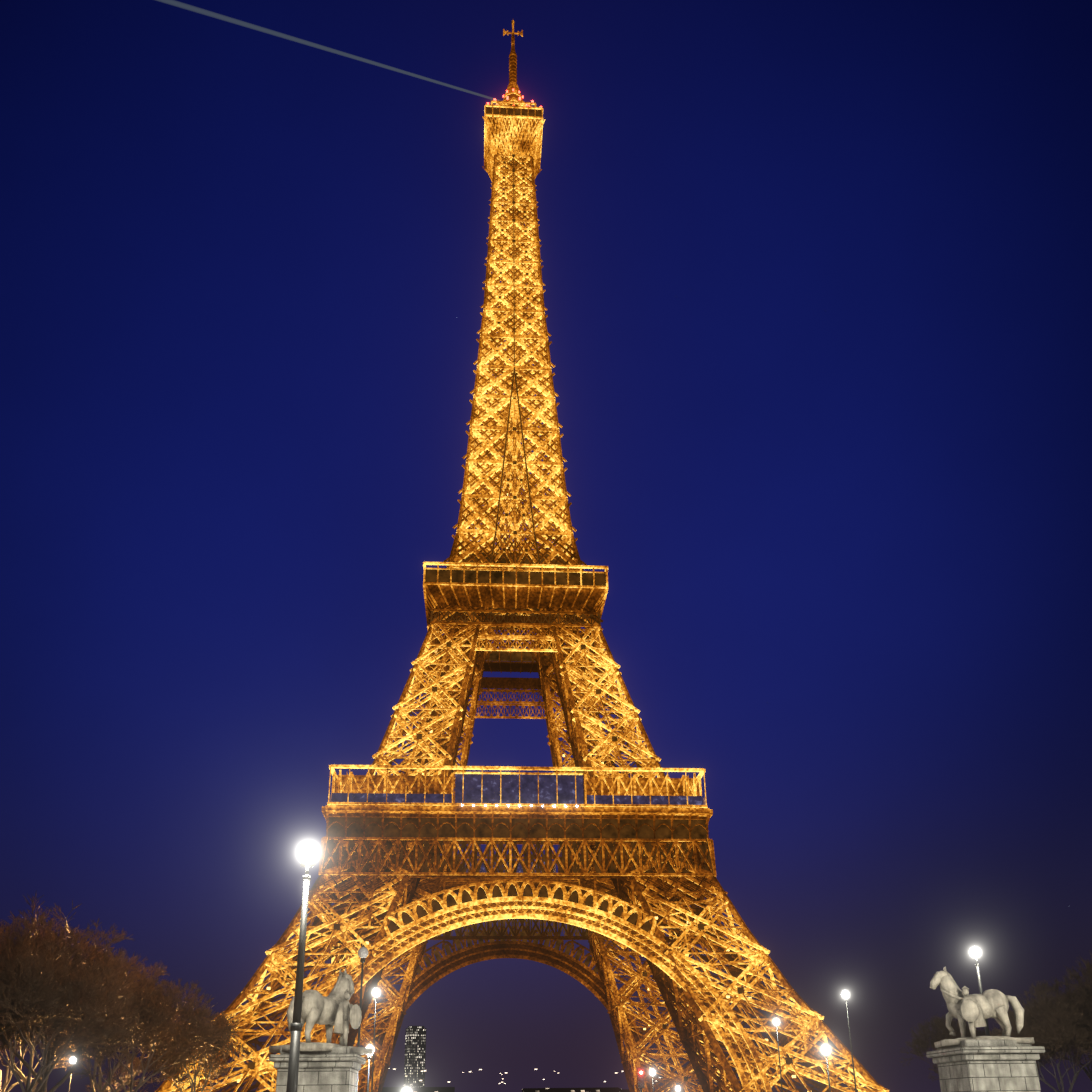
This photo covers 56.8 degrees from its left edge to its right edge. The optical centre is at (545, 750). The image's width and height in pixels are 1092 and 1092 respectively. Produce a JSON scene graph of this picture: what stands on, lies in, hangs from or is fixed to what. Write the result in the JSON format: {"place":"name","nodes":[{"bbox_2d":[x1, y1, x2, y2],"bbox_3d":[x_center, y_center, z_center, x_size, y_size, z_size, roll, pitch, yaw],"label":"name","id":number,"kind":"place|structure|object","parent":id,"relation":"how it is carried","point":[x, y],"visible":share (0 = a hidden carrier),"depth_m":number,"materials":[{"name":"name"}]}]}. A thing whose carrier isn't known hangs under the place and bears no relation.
{"place":"outdoors","nodes":[
{"label":"outdoors","id":0,"kind":"place"},
{"bbox_2d":[404,1026,425,1086],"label":"high-rise building","id":1,"kind":"structure","parent":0,"point":[415,1051],"depth_m":2772.03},
{"bbox_2d":[0,0,1091,1091],"label":"sky","id":2,"kind":"structure","parent":0,"point":[817,274],"materials":[{"name":"blue"}]},
{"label":"bridge pavement","id":3,"kind":"structure","parent":0,"visible":0},
{"bbox_2d":[286,838,318,1091],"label":"tall lamp","id":4,"kind":"object","parent":3,"relation":"on","point":[308,852],"visible":1,"depth_m":34.07,"materials":[{"name":"black metal"}]},
{"bbox_2d":[269,1047,365,1091],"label":"pedestal","id":5,"kind":"object","parent":3,"relation":"on","point":[335,1069],"visible":0.88,"depth_m":47.76,"materials":[{"name":"stone"}]},
{"bbox_2d":[269,968,372,1054],"bbox_3d":[-11.046,12.855,50.329,2.812,4.280,4.776,-11,-22,26],"label":"horse statue","id":6,"kind":"object","parent":5,"relation":"on","point":[336,1009],"visible":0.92,"depth_m":49.88,"materials":[{"name":"stone"}]},
{"bbox_2d":[357,944,368,1091],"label":"globe lamp","id":7,"kind":"object","parent":3,"relation":"on","point":[363,951],"visible":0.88,"depth_m":56.36,"materials":[{"name":"black paint"}]},
{"bbox_2d":[367,1043,373,1091],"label":"globe lamp","id":8,"kind":"object","parent":3,"relation":"on","point":[369,1056],"visible":0.73,"depth_m":64.37,"materials":[{"name":"black paint"}]},
{"bbox_2d":[402,1085,411,1091],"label":"globe lamp","id":9,"kind":"object","parent":3,"relation":"on","point":[406,1089],"visible":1,"depth_m":56.67,"materials":[{"name":"white glass"}]},
{"bbox_2d":[926,1039,1044,1091],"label":"pedestal","id":10,"kind":"object","parent":3,"relation":"on","point":[1005,1065],"visible":0.94,"depth_m":48.29,"materials":[{"name":"stone"}]},
{"bbox_2d":[930,966,1033,1047],"bbox_3d":[21.718,12.796,50.767,4.389,3.933,2.584,-3,-20,8],"label":"horse statue","id":11,"kind":"object","parent":10,"relation":"on","point":[974,1011],"visible":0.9,"depth_m":50.33,"materials":[{"name":"stone"}]},
{"label":"bridge road","id":12,"kind":"structure","parent":0,"visible":0},
{"bbox_2d":[636,1068,644,1091],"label":"traffic light","id":13,"kind":"object","parent":12,"relation":"on","point":[640,1075],"visible":1,"depth_m":56.40,"materials":[{"name":"black paint"}]},
{"label":"ground","id":14,"kind":"structure","parent":0,"visible":0},
{"bbox_2d":[0,1001,42,1063],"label":"tree","id":15,"kind":"object","parent":14,"relation":"on","point":[4,1045],"visible":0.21,"depth_m":93.97,"materials":[{"name":"brown plant"}]},
{"bbox_2d":[0,925,90,1056],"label":"tree","id":16,"kind":"object","parent":14,"relation":"on","point":[26,1012],"visible":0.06,"depth_m":87.72,"materials":[{"name":"brown plant"}]},
{"bbox_2d":[0,1019,90,1091],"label":"tree","id":17,"kind":"object","parent":14,"relation":"on","point":[7,1081],"depth_m":117.28,"materials":[{"name":"brown plant"}]},
{"bbox_2d":[0,933,142,1091],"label":"tree","id":18,"kind":"object","parent":14,"relation":"on","point":[46,986],"visible":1,"depth_m":76.23,"materials":[{"name":"brown plant"}]},
{"bbox_2d":[68,1056,75,1091],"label":"globe lamp","id":19,"kind":"object","parent":14,"relation":"on","point":[72,1061],"visible":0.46,"depth_m":110.64,"materials":[{"name":"white glass"}]},
{"bbox_2d":[0,890,156,1091],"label":"tree","id":20,"kind":"object","parent":14,"relation":"on","point":[47,930],"visible":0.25,"depth_m":93.06,"materials":[{"name":"brown plant"}]},
{"bbox_2d":[0,950,162,1091],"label":"tree","id":21,"kind":"object","parent":14,"relation":"on","point":[20,1073],"depth_m":106.20,"materials":[{"name":"brown plant"}]},
{"bbox_2d":[34,947,193,1091],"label":"tree","id":22,"kind":"object","parent":14,"relation":"on","point":[136,1062],"visible":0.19,"depth_m":104.31,"materials":[{"name":"brown plant"}]},
{"bbox_2d":[51,960,233,1091],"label":"tree","id":23,"kind":"object","parent":14,"relation":"on","point":[154,1015],"visible":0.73,"depth_m":91.50,"materials":[{"name":"brown plant"}]},
{"bbox_2d":[145,1010,256,1091],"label":"tree","id":24,"kind":"object","parent":14,"relation":"on","point":[222,1021],"visible":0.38,"depth_m":106.85,"materials":[{"name":"brown plant"}]},
{"bbox_2d":[371,987,379,1091],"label":"globe lamp","id":25,"kind":"object","parent":14,"relation":"on","point":[376,992],"visible":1,"depth_m":89.24,"materials":[{"name":"white glass"}]},
{"bbox_2d":[248,1087,628,1091],"bbox_3d":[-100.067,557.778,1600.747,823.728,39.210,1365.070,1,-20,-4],"label":"city skyline","id":26,"kind":"structure","parent":14,"relation":"on","point":[452,1089],"depth_m":1141.93},
{"bbox_2d":[388,1068,660,1083],"bbox_3d":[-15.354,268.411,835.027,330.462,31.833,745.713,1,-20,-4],"label":"city lights","id":27,"kind":"object","parent":26,"relation":"attached to","point":[500,1073],"visible":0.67,"depth_m":882.42},
{"bbox_2d":[155,20,888,1091],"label":"tower","id":28,"kind":"structure","parent":14,"relation":"on","point":[637,868],"depth_m":206.05,"materials":[{"name":"gold metal"}]},
{"bbox_2d":[158,0,499,100],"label":"light beam","id":29,"kind":"structure","parent":28,"relation":"attached to","point":[202,11],"depth_m":294.60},
{"bbox_2d":[649,1068,654,1091],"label":"globe lamp","id":30,"kind":"object","parent":14,"relation":"on","point":[652,1072],"visible":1,"depth_m":118.30,"materials":[{"name":"white glass"}]},
{"bbox_2d":[773,1017,782,1091],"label":"globe lamp","id":31,"kind":"object","parent":14,"relation":"on","point":[776,1021],"visible":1,"depth_m":104.04,"materials":[{"name":"white glass"}]},
{"bbox_2d":[821,1043,830,1091],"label":"globe lamp","id":32,"kind":"object","parent":14,"relation":"on","point":[825,1049],"visible":1,"depth_m":76.62,"materials":[{"name":"white glass"}]},
{"bbox_2d":[842,989,856,1091],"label":"globe lamp","id":33,"kind":"object","parent":14,"relation":"on","point":[845,995],"visible":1,"depth_m":89.22,"materials":[{"name":"white glass"}]},
{"bbox_2d":[899,1015,1045,1080],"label":"tree","id":34,"kind":"object","parent":14,"relation":"on","point":[941,1027],"visible":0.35,"depth_m":121.40,"materials":[{"name":"brown plant"}]},
{"bbox_2d":[969,946,989,1035],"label":"tall lamp","id":35,"kind":"object","parent":14,"relation":"on","point":[975,952],"visible":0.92,"depth_m":72.38,"materials":[{"name":"white paint"}]},
{"bbox_2d":[989,989,1091,1091],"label":"tree","id":36,"kind":"object","parent":14,"relation":"on","point":[1065,1026],"visible":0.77,"depth_m":92.11,"materials":[{"name":"brown plant"}]},
{"bbox_2d":[1016,953,1091,1067],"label":"tree","id":37,"kind":"object","parent":14,"relation":"on","point":[1085,998],"visible":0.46,"depth_m":104.19,"materials":[{"name":"brown plant"}]},
{"bbox_2d":[1021,989,1091,1080],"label":"tree","id":38,"kind":"object","parent":14,"relation":"on","point":[1089,1073],"visible":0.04,"depth_m":123.89,"materials":[{"name":"brown plant"}]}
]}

